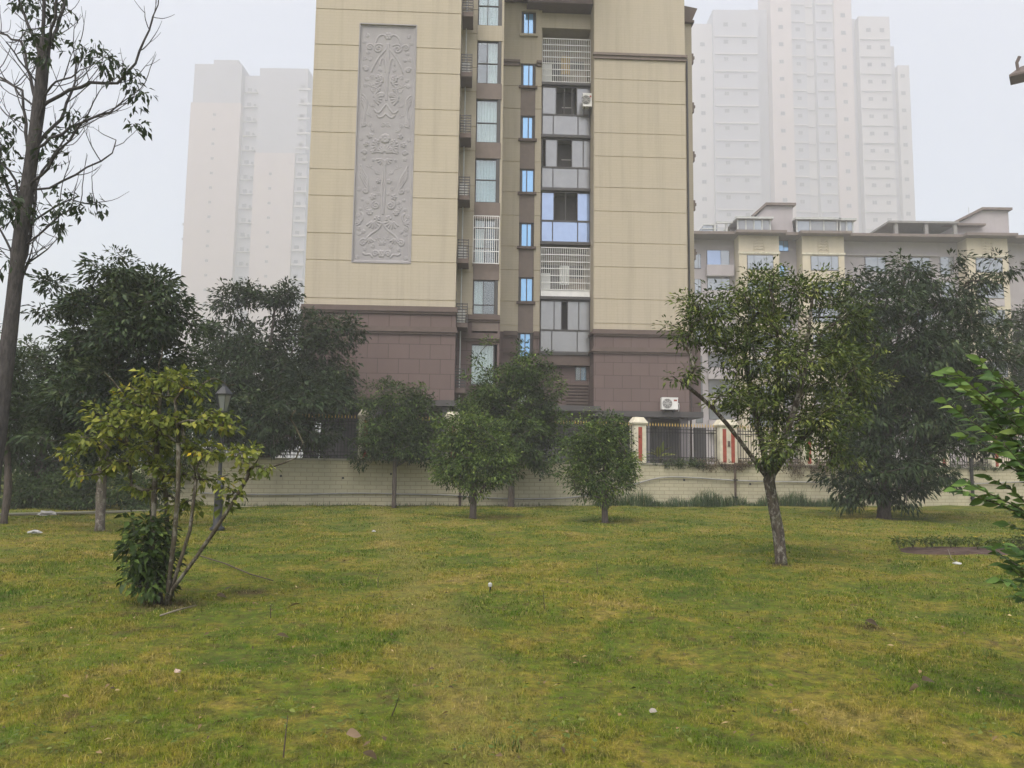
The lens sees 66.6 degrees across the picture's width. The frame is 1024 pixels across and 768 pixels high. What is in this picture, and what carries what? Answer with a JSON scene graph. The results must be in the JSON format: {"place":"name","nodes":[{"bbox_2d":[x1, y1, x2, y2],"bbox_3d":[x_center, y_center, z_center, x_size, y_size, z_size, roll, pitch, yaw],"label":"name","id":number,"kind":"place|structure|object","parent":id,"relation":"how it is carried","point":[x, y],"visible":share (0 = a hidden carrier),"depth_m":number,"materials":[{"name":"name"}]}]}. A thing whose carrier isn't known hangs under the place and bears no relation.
{"place":"outdoors","nodes":[
{"label":"outdoors","id":0,"kind":"place"},
{"bbox_2d":[0,509,183,515],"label":"path","id":1,"kind":"structure","parent":0,"point":[68,512],"depth_m":23.39,"materials":[{"name":"concrete"}]},
{"bbox_2d":[173,60,312,457],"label":"tower block","id":2,"kind":"structure","parent":0,"point":[246,194],"depth_m":537.48,"materials":[{"name":"grey concrete"}]},
{"bbox_2d":[357,410,373,458],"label":"fence pillar","id":3,"kind":"structure","parent":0,"point":[359,416],"depth_m":30.44,"materials":[{"name":"paint"}]},
{"bbox_2d":[300,0,706,462],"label":"apartment building","id":4,"kind":"structure","parent":0,"point":[475,175],"depth_m":41.33,"materials":[{"name":"beige tile"}]},
{"bbox_2d":[471,344,493,384],"bbox_3d":[-1.442,-0.922,37.980,1.143,2.000,0.238,1,-6,-2],"label":"window","id":5,"kind":"structure","parent":4,"relation":"in","point":[476,348],"depth_m":38.10,"materials":[{"name":"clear glass"}]},
{"bbox_2d":[473,280,494,314],"bbox_3d":[-1.376,-4.233,38.329,1.077,1.720,0.238,1,-6,-2],"label":"window","id":6,"kind":"structure","parent":4,"relation":"in","point":[478,285],"depth_m":38.38,"materials":[{"name":"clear glass"}]},
{"bbox_2d":[474,219,495,262],"bbox_3d":[-1.343,-7.029,38.653,1.077,2.270,0.238,1,-6,-2],"label":"window","id":7,"kind":"structure","parent":4,"relation":"in","point":[479,222],"depth_m":38.68,"materials":[{"name":"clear glass"}]},
{"bbox_2d":[475,158,496,202],"bbox_3d":[-1.303,-10.105,38.946,1.077,2.270,0.238,1,-6,-2],"label":"window","id":8,"kind":"structure","parent":4,"relation":"in","point":[485,171],"depth_m":39.03,"materials":[{"name":"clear glass"}]},
{"bbox_2d":[476,99,497,142],"bbox_3d":[-1.264,-13.178,39.269,1.077,2.270,0.238,1,-6,-2],"label":"window","id":9,"kind":"structure","parent":4,"relation":"in","point":[486,112],"depth_m":39.35,"materials":[{"name":"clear glass"}]},
{"bbox_2d":[477,41,498,83],"bbox_3d":[-1.225,-16.251,39.592,1.077,2.270,0.238,1,-6,-2],"label":"window","id":10,"kind":"structure","parent":4,"relation":"in","point":[493,51],"depth_m":39.65,"materials":[{"name":"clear glass"}]},
{"bbox_2d":[478,0,498,25],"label":"window","id":11,"kind":"structure","parent":4,"relation":"in","point":[488,10],"depth_m":39.97,"materials":[{"name":"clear glass"}]},
{"bbox_2d":[516,333,533,359],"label":"window","id":12,"kind":"structure","parent":4,"relation":"in","point":[525,336],"depth_m":42.61,"materials":[{"name":"blue glass"}]},
{"bbox_2d":[516,277,534,304],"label":"window","id":13,"kind":"structure","parent":4,"relation":"in","point":[525,293],"depth_m":42.91,"materials":[{"name":"blue glass"}]},
{"bbox_2d":[517,223,535,248],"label":"window","id":14,"kind":"structure","parent":4,"relation":"in","point":[526,230],"depth_m":43.23,"materials":[{"name":"blue glass"}]},
{"bbox_2d":[518,169,535,194],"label":"window","id":15,"kind":"structure","parent":4,"relation":"in","point":[526,175],"depth_m":43.55,"materials":[{"name":"blue glass"}]},
{"bbox_2d":[518,116,536,141],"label":"window","id":16,"kind":"structure","parent":4,"relation":"in","point":[527,124],"depth_m":43.87,"materials":[{"name":"blue glass"}]},
{"bbox_2d":[519,64,536,88],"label":"window","id":17,"kind":"structure","parent":4,"relation":"in","point":[527,70],"depth_m":44.20,"materials":[{"name":"blue glass"}]},
{"bbox_2d":[519,8,538,36],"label":"window","id":18,"kind":"structure","parent":4,"relation":"in","point":[529,18],"depth_m":44.48,"materials":[{"name":"blue glass"}]},
{"bbox_2d":[540,299,589,351],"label":"balcony window","id":19,"kind":"structure","parent":4,"relation":"in","point":[563,327],"depth_m":42.94,"materials":[{"name":"grey glass"}]},
{"bbox_2d":[541,138,589,187],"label":"balcony window","id":20,"kind":"structure","parent":4,"relation":"in","point":[566,166],"depth_m":43.90,"materials":[{"name":"grey glass"}]},
{"bbox_2d":[541,191,589,241],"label":"balcony window","id":21,"kind":"structure","parent":4,"relation":"in","point":[559,223],"depth_m":43.58,"materials":[{"name":"blue glass"}]},
{"bbox_2d":[542,85,590,134],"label":"balcony window","id":22,"kind":"structure","parent":4,"relation":"in","point":[559,116],"depth_m":44.21,"materials":[{"name":"grey glass"}]},
{"bbox_2d":[575,367,586,380],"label":"window","id":23,"kind":"structure","parent":4,"relation":"in","point":[583,370],"depth_m":43.22,"materials":[{"name":"grey glass"}]},
{"bbox_2d":[582,93,591,116],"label":"air conditioner","id":24,"kind":"object","parent":4,"relation":"attached to","point":[586,100],"visible":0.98,"depth_m":43.51,"materials":[{"name":"metal"}]},
{"bbox_2d":[650,427,660,462],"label":"door","id":25,"kind":"structure","parent":4,"relation":"in","point":[652,435],"depth_m":42.66,"materials":[{"name":"metal"}]},
{"bbox_2d":[660,397,679,417],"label":"air conditioner","id":26,"kind":"object","parent":4,"relation":"attached to","point":[669,403],"visible":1,"depth_m":41.00,"materials":[{"name":"white metal"}]},
{"bbox_2d":[667,427,678,462],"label":"door","id":27,"kind":"structure","parent":4,"relation":"in","point":[669,450],"depth_m":42.71,"materials":[{"name":"metal"}]},
{"bbox_2d":[693,428,706,462],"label":"door","id":28,"kind":"structure","parent":4,"relation":"in","point":[700,436],"depth_m":42.77,"materials":[{"name":"grey metal"}]},
{"bbox_2d":[0,467,1023,767],"bbox_3d":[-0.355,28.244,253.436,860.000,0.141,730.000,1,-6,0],"label":"lawn","id":29,"kind":"structure","parent":0,"point":[792,671],"depth_m":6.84,"materials":[{"name":"plant"}]},
{"bbox_2d":[0,323,49,523],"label":"broadleaf tree","id":30,"kind":"object","parent":29,"relation":"on","point":[17,416],"visible":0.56,"depth_m":19.71,"materials":[{"name":"green plant"}]},
{"bbox_2d":[0,722,53,748],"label":"weed","id":31,"kind":"object","parent":29,"relation":"on","point":[10,741],"visible":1,"depth_m":4.32,"materials":[{"name":"green plant"}]},
{"bbox_2d":[0,464,77,508],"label":"shrub","id":32,"kind":"object","parent":29,"relation":"on","point":[22,497],"visible":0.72,"depth_m":25.60,"materials":[{"name":"green plant"}]},
{"bbox_2d":[39,460,119,510],"bbox_3d":[-14.564,3.621,26.367,2.795,2.320,3.034,1,-6,0],"label":"shrub","id":33,"kind":"object","parent":29,"relation":"on","point":[74,500],"visible":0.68,"depth_m":25.80,"materials":[{"name":"green plant"}]},
{"bbox_2d":[0,0,174,493],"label":"tall tree","id":34,"kind":"object","parent":29,"relation":"on","point":[25,214],"visible":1,"depth_m":12.38,"materials":[{"name":"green plant"}]},
{"bbox_2d":[2,333,227,505],"bbox_3d":[-15.667,1.188,28.068,10.312,6.328,5.510,1,-6,0],"label":"broadleaf tree","id":35,"kind":"object","parent":29,"relation":"on","point":[37,464],"visible":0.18,"depth_m":27.39,"materials":[{"name":"green plant"}]},
{"bbox_2d":[14,244,221,530],"bbox_3d":[-9.525,0.072,18.779,4.655,7.024,4.054,1,-6,0],"label":"broadleaf tree","id":36,"kind":"object","parent":29,"relation":"on","point":[121,320],"visible":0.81,"depth_m":18.33,"materials":[{"name":"green plant"}]},
{"bbox_2d":[89,463,185,509],"bbox_3d":[-12.488,3.603,26.123,2.644,2.052,2.413,-1,-6,14],"label":"shrub","id":37,"kind":"object","parent":29,"relation":"on","point":[130,502],"visible":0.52,"depth_m":25.76,"materials":[{"name":"green plant"}]},
{"bbox_2d":[110,509,189,605],"bbox_3d":[-4.178,1.994,8.970,0.736,1.119,0.924,-2,-6,21],"label":"leafy shrub","id":38,"kind":"object","parent":29,"relation":"on","point":[143,576],"visible":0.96,"depth_m":8.86,"materials":[{"name":"green plant"}]},
{"bbox_2d":[46,346,303,605],"bbox_3d":[-3.888,1.089,9.101,3.022,3.113,1.412,1,-6,0],"label":"yellowing bush","id":39,"kind":"object","parent":29,"relation":"on","point":[125,427],"visible":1,"depth_m":9.03,"materials":[{"name":"green plant"}]},
{"bbox_2d":[209,379,234,530],"bbox_3d":[-6.885,1.655,18.450,0.421,3.560,0.416,-5,-8,44],"label":"street lamp","id":40,"kind":"object","parent":29,"relation":"on","point":[223,394],"visible":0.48,"depth_m":18.43,"materials":[{"name":"grey metal"}]},
{"bbox_2d":[200,555,273,580],"bbox_3d":[-4.132,2.730,11.613,0.065,0.056,3.135,5,-8,-38],"label":"stick","id":41,"kind":"object","parent":29,"relation":"on","point":[236,568],"visible":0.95,"depth_m":11.54,"materials":[{"name":"wood"}]},
{"bbox_2d":[281,716,290,756],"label":"seedling","id":42,"kind":"object","parent":29,"relation":"on","point":[286,724],"visible":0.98,"depth_m":4.28,"materials":[{"name":"green plant"}]},
{"bbox_2d":[346,728,360,737],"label":"dead leaf","id":43,"kind":"object","parent":29,"relation":"on","point":[353,732],"visible":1,"depth_m":4.53,"materials":[{"name":"plant"}]},
{"bbox_2d":[160,500,593,505],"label":"tall grass","id":44,"kind":"structure","parent":29,"relation":"on","point":[279,504],"depth_m":30.30,"materials":[{"name":"green plant"}]},
{"bbox_2d":[342,375,448,507],"bbox_3d":[-4.410,2.197,29.693,4.218,5.216,2.990,1,-6,0],"label":"round tree","id":45,"kind":"object","parent":29,"relation":"on","point":[383,437],"visible":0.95,"depth_m":29.60,"materials":[{"name":"green plant"}]},
{"bbox_2d":[439,741,494,758],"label":"weed","id":46,"kind":"object","parent":29,"relation":"on","point":[490,746],"visible":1,"depth_m":4.33,"materials":[{"name":"green plant"}]},
{"bbox_2d":[419,401,522,518],"bbox_3d":[-1.258,2.384,24.171,3.276,3.716,2.458,1,-6,0],"label":"round tree","id":47,"kind":"object","parent":29,"relation":"on","point":[469,466],"visible":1,"depth_m":23.83,"materials":[{"name":"green plant"}]},
{"bbox_2d":[483,732,519,755],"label":"grass tuft","id":48,"kind":"object","parent":29,"relation":"on","point":[502,744],"visible":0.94,"depth_m":4.51,"materials":[{"name":"green plant"}]},
{"bbox_2d":[0,509,1023,764],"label":"fallen leaves","id":49,"kind":"object","parent":29,"relation":"on","point":[500,659],"visible":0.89,"depth_m":6.94,"materials":[{"name":"brown plant"}]},
{"bbox_2d":[454,333,574,506],"bbox_3d":[0.099,1.416,30.208,4.779,6.814,4.364,-2,-7,26],"label":"round tree","id":50,"kind":"object","parent":29,"relation":"on","point":[493,399],"visible":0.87,"depth_m":29.80,"materials":[{"name":"green plant"}]},
{"bbox_2d":[533,711,584,737],"bbox_3d":[0.294,2.030,4.700,0.256,0.080,0.317,-2,-6,21],"label":"weed","id":51,"kind":"object","parent":29,"relation":"on","point":[579,718],"visible":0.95,"depth_m":4.71,"materials":[{"name":"green plant"}]},
{"bbox_2d":[140,457,1023,506],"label":"retaining wall","id":52,"kind":"structure","parent":29,"relation":"on","point":[309,475],"depth_m":31.09,"materials":[{"name":"beige"}]},
{"bbox_2d":[146,414,358,457],"bbox_3d":[-9.772,1.922,29.735,7.680,1.710,0.040,2,-6,-13],"label":"metal fence","id":53,"kind":"object","parent":52,"relation":"on","point":[324,451],"visible":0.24,"depth_m":30.28,"materials":[{"name":"black metal"}]},
{"bbox_2d":[495,421,631,460],"bbox_3d":[1.482,2.340,32.372,7.444,1.710,0.040,2,-6,-13],"label":"metal fence","id":54,"kind":"object","parent":52,"relation":"on","point":[569,430],"visible":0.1,"depth_m":32.66,"materials":[{"name":"black metal"}]},
{"bbox_2d":[200,476,1023,499],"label":"water pipe","id":55,"kind":"object","parent":52,"relation":"attached to","point":[543,498],"visible":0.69,"depth_m":31.66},
{"bbox_2d":[648,456,710,468],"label":"creeper","id":56,"kind":"object","parent":52,"relation":"on","point":[692,462],"visible":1,"depth_m":33.42,"materials":[{"name":"green plant"}]},
{"bbox_2d":[646,423,716,462],"bbox_3d":[7.307,2.557,33.736,3.413,1.710,0.040,2,-6,-13],"label":"metal fence","id":57,"kind":"object","parent":52,"relation":"on","point":[683,429],"visible":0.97,"depth_m":33.74,"materials":[{"name":"black metal"}]},
{"bbox_2d":[712,419,738,463],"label":"fence pillar","id":58,"kind":"structure","parent":52,"relation":"on","point":[727,447],"depth_m":33.98,"materials":[{"name":"beige paint"}]},
{"bbox_2d":[697,456,753,472],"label":"creeper","id":59,"kind":"object","parent":52,"relation":"on","point":[739,464],"visible":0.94,"depth_m":33.85,"materials":[{"name":"green plant"}]},
{"bbox_2d":[732,463,737,500],"bbox_3d":[9.684,4.383,33.842,0.160,1.900,0.170,2,-6,-13],"label":"downpipe","id":60,"kind":"object","parent":52,"relation":"attached to","point":[735,488],"visible":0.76,"depth_m":33.80,"materials":[{"name":"black metal"}]},
{"bbox_2d":[737,426,800,463],"bbox_3d":[11.383,2.708,34.691,3.248,1.710,0.040,2,-6,-13],"label":"metal fence","id":61,"kind":"object","parent":52,"relation":"on","point":[745,434],"visible":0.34,"depth_m":34.50,"materials":[{"name":"black metal"}]},
{"bbox_2d":[797,428,814,464],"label":"fence pillar","id":62,"kind":"structure","parent":52,"relation":"on","point":[811,462],"depth_m":34.85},
{"bbox_2d":[782,459,852,482],"bbox_3d":[13.648,3.887,34.951,3.823,1.133,0.623,2,-6,-14],"label":"creeper","id":63,"kind":"object","parent":52,"relation":"on","point":[801,466],"visible":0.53,"depth_m":34.71,"materials":[{"name":"green plant"}]},
{"bbox_2d":[949,444,987,466],"bbox_3d":[21.593,3.088,37.083,2.386,1.710,0.042,2,-6,-13],"label":"metal fence","id":64,"kind":"object","parent":52,"relation":"on","point":[966,460],"visible":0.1,"depth_m":37.03,"materials":[{"name":"black metal"}]},
{"bbox_2d":[969,458,974,505],"bbox_3d":[21.616,4.630,36.655,0.160,2.295,0.175,2,-6,-13],"label":"downpipe","id":65,"kind":"object","parent":52,"relation":"attached to","point":[971,476],"visible":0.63,"depth_m":36.62,"materials":[{"name":"black metal"}]},
{"bbox_2d":[937,461,1013,471],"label":"creeper","id":66,"kind":"object","parent":52,"relation":"on","point":[959,466],"visible":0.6,"depth_m":36.81,"materials":[{"name":"green plant"}]},
{"bbox_2d":[984,428,1001,467],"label":"fence pillar","id":67,"kind":"structure","parent":52,"relation":"on","point":[993,463],"depth_m":37.12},
{"bbox_2d":[552,406,648,522],"bbox_3d":[2.505,2.374,22.706,2.620,3.478,2.474,4,-7,-25],"label":"round tree","id":68,"kind":"object","parent":29,"relation":"on","point":[598,440],"visible":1,"depth_m":22.39,"materials":[{"name":"green plant"}]},
{"bbox_2d":[653,725,709,742],"bbox_3d":[0.991,2.022,4.532,0.296,0.075,0.240,-3,-7,32],"label":"weed","id":69,"kind":"object","parent":29,"relation":"on","point":[689,739],"visible":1,"depth_m":4.53,"materials":[{"name":"green plant"}]},
{"bbox_2d":[592,486,859,506],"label":"tall grass","id":70,"kind":"structure","parent":29,"relation":"on","point":[791,500],"depth_m":33.01,"materials":[{"name":"green plant"}]},
{"bbox_2d":[749,699,797,722],"bbox_3d":[1.741,2.169,5.191,0.334,0.097,0.301,1,-6,0],"label":"grass tuft","id":71,"kind":"object","parent":29,"relation":"on","point":[761,715],"visible":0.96,"depth_m":5.18,"materials":[{"name":"green plant"}]},
{"bbox_2d":[652,254,904,564],"bbox_3d":[4.622,0.491,13.627,4.521,5.347,2.969,1,-6,0],"label":"forked tree","id":72,"kind":"object","parent":29,"relation":"on","point":[769,466],"visible":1,"depth_m":13.26,"materials":[{"name":"green plant"}]},
{"bbox_2d":[789,247,1023,519],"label":"dark tree","id":73,"kind":"object","parent":29,"relation":"on","point":[933,428],"visible":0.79,"depth_m":25.63,"materials":[{"name":"green plant"}]},
{"bbox_2d":[900,546,1023,554],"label":"flower bed","id":74,"kind":"object","parent":29,"relation":"on","point":[940,550],"visible":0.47,"depth_m":15.53,"materials":[{"name":"soil"}]},
{"bbox_2d":[888,533,911,548],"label":"bedding plant","id":75,"kind":"object","parent":74,"relation":"in","point":[897,540],"visible":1,"depth_m":15.74,"materials":[{"name":"green plant"}]},
{"bbox_2d":[901,534,920,548],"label":"bedding plant","id":76,"kind":"object","parent":74,"relation":"on","point":[914,540],"visible":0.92,"depth_m":15.79,"materials":[{"name":"green plant"}]},
{"bbox_2d":[917,535,937,548],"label":"bedding plant","id":77,"kind":"object","parent":74,"relation":"on","point":[927,542],"visible":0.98,"depth_m":15.80,"materials":[{"name":"green plant"}]},
{"bbox_2d":[943,536,963,547],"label":"bedding plant","id":78,"kind":"object","parent":74,"relation":"on","point":[949,541],"visible":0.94,"depth_m":15.82,"materials":[{"name":"green plant"}]},
{"bbox_2d":[972,535,988,549],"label":"bedding plant","id":79,"kind":"object","parent":74,"relation":"on","point":[977,544],"visible":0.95,"depth_m":15.65,"materials":[{"name":"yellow plant"}]},
{"bbox_2d":[1008,533,1023,548],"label":"bedding plant","id":80,"kind":"object","parent":74,"relation":"on","point":[1019,540],"visible":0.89,"depth_m":15.90,"materials":[{"name":"green plant"}]},
{"bbox_2d":[931,354,1023,602],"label":"sapling","id":81,"kind":"object","parent":29,"relation":"on","point":[1011,447],"visible":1,"depth_m":5.11,"materials":[{"name":"green plant"}]},
{"bbox_2d":[970,648,1005,660],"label":"grass tuft","id":82,"kind":"object","parent":29,"relation":"on","point":[995,655],"visible":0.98,"depth_m":6.67,"materials":[{"name":"green plant"}]},
{"bbox_2d":[969,720,1022,738],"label":"weed","id":83,"kind":"object","parent":29,"relation":"on","point":[981,732],"visible":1,"depth_m":4.64,"materials":[{"name":"green plant"}]},
{"bbox_2d":[0,0,1023,460],"label":"sky","id":84,"kind":"structure","parent":0,"point":[967,117],"materials":[{"name":"white"}]},
{"bbox_2d":[629,417,647,462],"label":"fence pillar","id":85,"kind":"structure","parent":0,"point":[638,424],"depth_m":33.07,"materials":[{"name":"beige paint"}]},
{"bbox_2d":[691,0,915,232],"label":"tower block","id":86,"kind":"structure","parent":0,"point":[804,106],"depth_m":566.22,"materials":[{"name":"grey concrete"}]},
{"bbox_2d":[700,8,884,48],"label":"upper windows","id":87,"kind":"structure","parent":86,"relation":"in","point":[779,9],"depth_m":571.83,"materials":[{"name":"grey glass"}]},
{"bbox_2d":[688,202,1023,469],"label":"apartment building","id":88,"kind":"structure","parent":0,"point":[769,231],"depth_m":94.93,"materials":[{"name":"beige paint"}]},
{"bbox_2d":[694,254,700,268],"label":"window","id":89,"kind":"structure","parent":88,"relation":"in","point":[697,263],"depth_m":95.52,"materials":[{"name":"white glass"}]},
{"bbox_2d":[694,279,700,293],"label":"window","id":90,"kind":"structure","parent":88,"relation":"in","point":[698,281],"depth_m":95.21,"materials":[{"name":"white glass"}]},
{"bbox_2d":[707,250,729,264],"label":"window","id":91,"kind":"structure","parent":88,"relation":"in","point":[714,257],"depth_m":95.56,"materials":[{"name":"blue glass"}]},
{"bbox_2d":[707,277,729,289],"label":"window","id":92,"kind":"structure","parent":88,"relation":"in","point":[709,279],"depth_m":95.24,"materials":[{"name":"white glass"}]},
{"bbox_2d":[708,354,730,367],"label":"window","id":93,"kind":"structure","parent":88,"relation":"in","point":[714,359],"depth_m":94.24,"materials":[{"name":"grey glass"}]},
{"bbox_2d":[708,379,731,393],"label":"window","id":94,"kind":"structure","parent":88,"relation":"in","point":[712,383],"depth_m":93.92,"materials":[{"name":"grey glass"}]},
{"bbox_2d":[709,406,731,419],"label":"window","id":95,"kind":"structure","parent":88,"relation":"in","point":[712,416],"depth_m":93.53,"materials":[{"name":"grey glass"}]},
{"bbox_2d":[747,255,772,269],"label":"window","id":96,"kind":"structure","parent":88,"relation":"in","point":[755,259],"depth_m":93.51,"materials":[{"name":"white glass"}]},
{"bbox_2d":[779,241,788,251],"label":"window","id":97,"kind":"structure","parent":88,"relation":"in","point":[783,245],"depth_m":95.73,"materials":[{"name":"blue glass"}]},
{"bbox_2d":[810,256,838,270],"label":"window","id":98,"kind":"structure","parent":88,"relation":"in","point":[815,260],"depth_m":93.51,"materials":[{"name":"white glass"}]},
{"bbox_2d":[812,307,839,322],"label":"window","id":99,"kind":"structure","parent":88,"relation":"in","point":[827,314],"depth_m":92.85,"materials":[{"name":"white glass"}]},
{"bbox_2d":[864,257,885,271],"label":"window","id":100,"kind":"structure","parent":88,"relation":"in","point":[872,261],"depth_m":95.52,"materials":[{"name":"white glass"}]},
{"bbox_2d":[909,257,929,271],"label":"window","id":101,"kind":"structure","parent":88,"relation":"in","point":[914,259],"depth_m":95.55,"materials":[{"name":"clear glass"}]},
{"bbox_2d":[939,257,953,274],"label":"window","id":102,"kind":"structure","parent":88,"relation":"in","point":[944,262],"depth_m":95.52,"materials":[{"name":"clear glass"}]},
{"bbox_2d":[975,258,1002,272],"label":"window","id":103,"kind":"structure","parent":88,"relation":"in","point":[999,264],"depth_m":93.49,"materials":[{"name":"white glass"}]},
{"bbox_2d":[977,284,1003,298],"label":"window","id":104,"kind":"structure","parent":88,"relation":"in","point":[998,295],"depth_m":93.12,"materials":[{"name":"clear glass"}]},
{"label":"terrace","id":105,"kind":"structure","parent":0,"visible":0},
{"bbox_2d":[177,276,371,460],"bbox_3d":[-9.192,-0.570,31.192,7.382,8.135,9.617,4,-7,-28],"label":"dark tree","id":106,"kind":"object","parent":105,"relation":"on","point":[279,393],"visible":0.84,"depth_m":31.08,"materials":[{"name":"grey plant"}]},
{"bbox_2d":[646,441,674,462],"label":"broadleaf plant","id":107,"kind":"object","parent":105,"relation":"on","point":[656,453],"visible":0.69,"depth_m":34.04,"materials":[{"name":"green plant"}]},
{"bbox_2d":[962,301,1023,467],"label":"dark tree","id":108,"kind":"object","parent":105,"relation":"on","point":[1018,337],"visible":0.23,"depth_m":39.92,"materials":[{"name":"green plant"}]},
{"bbox_2d":[1009,56,1023,84],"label":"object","id":109,"kind":"structure","parent":105,"relation":"on","point":[1016,76],"depth_m":41.79,"materials":[{"name":"beige tile"}]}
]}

